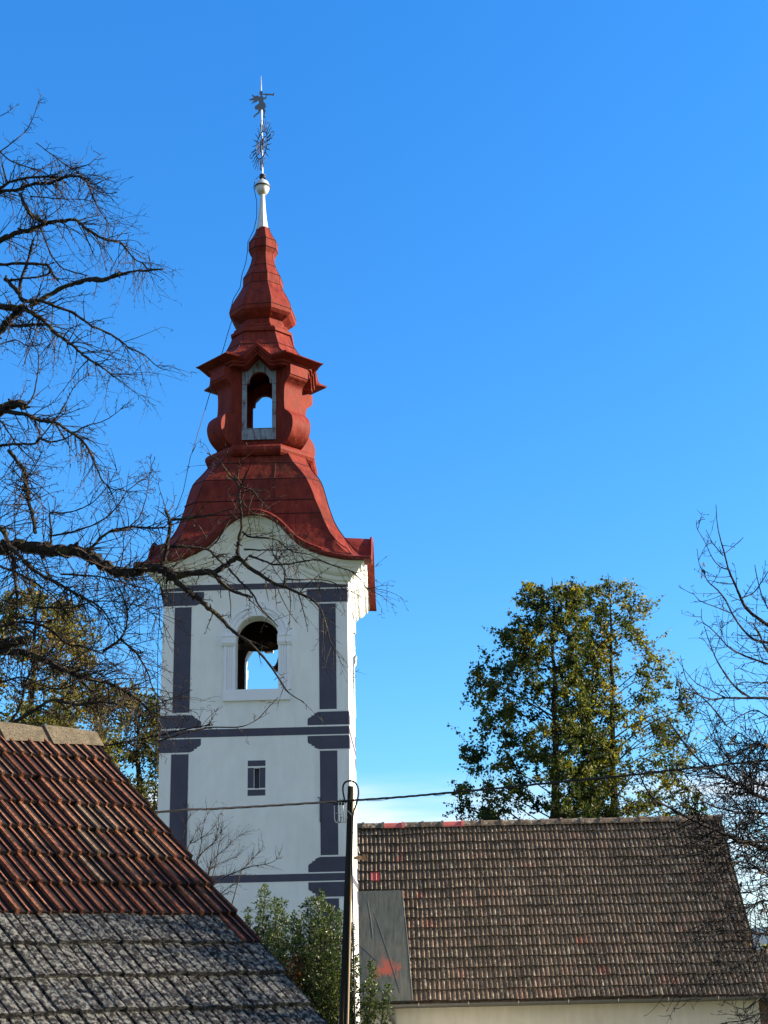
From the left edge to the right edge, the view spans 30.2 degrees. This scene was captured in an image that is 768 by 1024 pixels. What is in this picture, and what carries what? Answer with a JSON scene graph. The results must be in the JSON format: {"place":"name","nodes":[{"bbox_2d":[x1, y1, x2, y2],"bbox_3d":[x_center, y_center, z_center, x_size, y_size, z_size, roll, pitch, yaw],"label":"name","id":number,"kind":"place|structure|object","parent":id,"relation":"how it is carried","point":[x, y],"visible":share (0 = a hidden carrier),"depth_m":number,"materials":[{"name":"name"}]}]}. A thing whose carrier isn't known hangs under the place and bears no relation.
{"place":"outdoors","nodes":[
{"label":"outdoors","id":0,"kind":"place"},
{"bbox_2d":[133,81,376,1023],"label":"bell tower","id":1,"kind":"structure","parent":0,"point":[295,751],"depth_m":34.83,"materials":[{"name":"paint"}]},
{"bbox_2d":[255,769,259,787],"bbox_3d":[-3.019,6.370,33.889,0.130,0.480,0.035,-2,-18,1],"label":"slit window","id":2,"kind":"structure","parent":1,"relation":"in","point":[256,770],"depth_m":33.87,"materials":[{"name":"grey glass"}]},
{"bbox_2d":[238,621,277,651],"bbox_3d":[-3.208,2.941,36.548,1.200,1.440,1.200,-18,-25,41],"label":"church bell","id":3,"kind":"object","parent":1,"relation":"hanging from","point":[267,637],"visible":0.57,"depth_m":36.22,"materials":[{"name":"brown metal"}]},
{"bbox_2d":[273,659,277,671],"bbox_3d":[-2.547,3.832,37.723,0.840,0.952,0.840,-1,-18,0],"label":"church bell","id":4,"kind":"object","parent":1,"relation":"hanging from","point":[275,667],"visible":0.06,"depth_m":37.62,"materials":[{"name":"brown metal"}]},
{"bbox_2d":[0,0,767,928],"label":"sky","id":5,"kind":"structure","parent":0,"point":[522,257],"materials":[{"name":"blue"}]},
{"bbox_2d":[357,814,767,1023],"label":"church nave","id":6,"kind":"structure","parent":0,"point":[541,921],"depth_m":39.85,"materials":[{"name":"brown tile"}]},
{"bbox_2d":[752,927,767,974],"bbox_3d":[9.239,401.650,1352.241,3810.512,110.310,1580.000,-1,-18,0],"label":"hills","id":7,"kind":"structure","parent":0,"point":[763,941],"depth_m":1336.71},
{"bbox_3d":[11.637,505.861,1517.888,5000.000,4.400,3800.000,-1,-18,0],"label":"ground","id":8,"kind":"structure","parent":0,"visible":0},
{"bbox_2d":[0,578,130,770],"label":"autumn tree","id":9,"kind":"object","parent":8,"relation":"on","point":[39,720],"visible":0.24,"depth_m":46.47,"materials":[{"name":"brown plant"}]},
{"bbox_2d":[83,675,160,814],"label":"autumn tree","id":10,"kind":"object","parent":8,"relation":"on","point":[140,788],"visible":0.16,"depth_m":49.68,"materials":[{"name":"green plant"}]},
{"bbox_2d":[0,721,328,1023],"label":"barn","id":11,"kind":"structure","parent":8,"relation":"on","point":[117,906],"depth_m":11.72,"materials":[{"name":"brown tile"}]},
{"bbox_2d":[0,89,407,783],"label":"bare tree","id":12,"kind":"object","parent":8,"relation":"on","point":[10,551],"visible":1,"depth_m":17.12,"materials":[{"name":"brown plant"}]},
{"bbox_2d":[179,796,282,903],"bbox_3d":[-2.738,9.043,22.146,2.175,9.261,1.356,7,-20,-23],"label":"bare sapling","id":13,"kind":"object","parent":8,"relation":"on","point":[210,867],"visible":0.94,"depth_m":23.39,"materials":[{"name":"brown plant"}]},
{"bbox_2d":[241,883,395,1023],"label":"holly shrub","id":14,"kind":"object","parent":8,"relation":"on","point":[316,989],"visible":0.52,"depth_m":28.15,"materials":[{"name":"green plant"}]},
{"bbox_2d":[333,780,358,1023],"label":"utility pole","id":15,"kind":"object","parent":8,"relation":"on","point":[345,958],"visible":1,"depth_m":26.91,"materials":[{"name":"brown wood"}]},
{"bbox_2d":[153,759,766,813],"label":"overhead cable","id":16,"kind":"object","parent":15,"relation":"attached to","point":[375,799],"visible":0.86,"depth_m":27.47,"materials":[{"name":"black rubber"}]},
{"bbox_2d":[442,576,619,820],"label":"lime tree","id":17,"kind":"object","parent":8,"relation":"on","point":[575,735],"visible":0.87,"depth_m":71.82,"materials":[{"name":"green plant"}]},
{"bbox_2d":[568,575,710,817],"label":"lime tree","id":18,"kind":"object","parent":8,"relation":"on","point":[610,750],"visible":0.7,"depth_m":73.98,"materials":[{"name":"green plant"}]},
{"bbox_2d":[605,508,767,1023],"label":"bare tree","id":19,"kind":"object","parent":8,"relation":"on","point":[747,789],"visible":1,"depth_m":12.21,"materials":[{"name":"brown plant"}]},
{"bbox_2d":[758,949,767,1023],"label":"church annex","id":20,"kind":"object","parent":8,"relation":"on","point":[761,1005],"visible":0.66,"depth_m":38.45,"materials":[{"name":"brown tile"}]}
]}

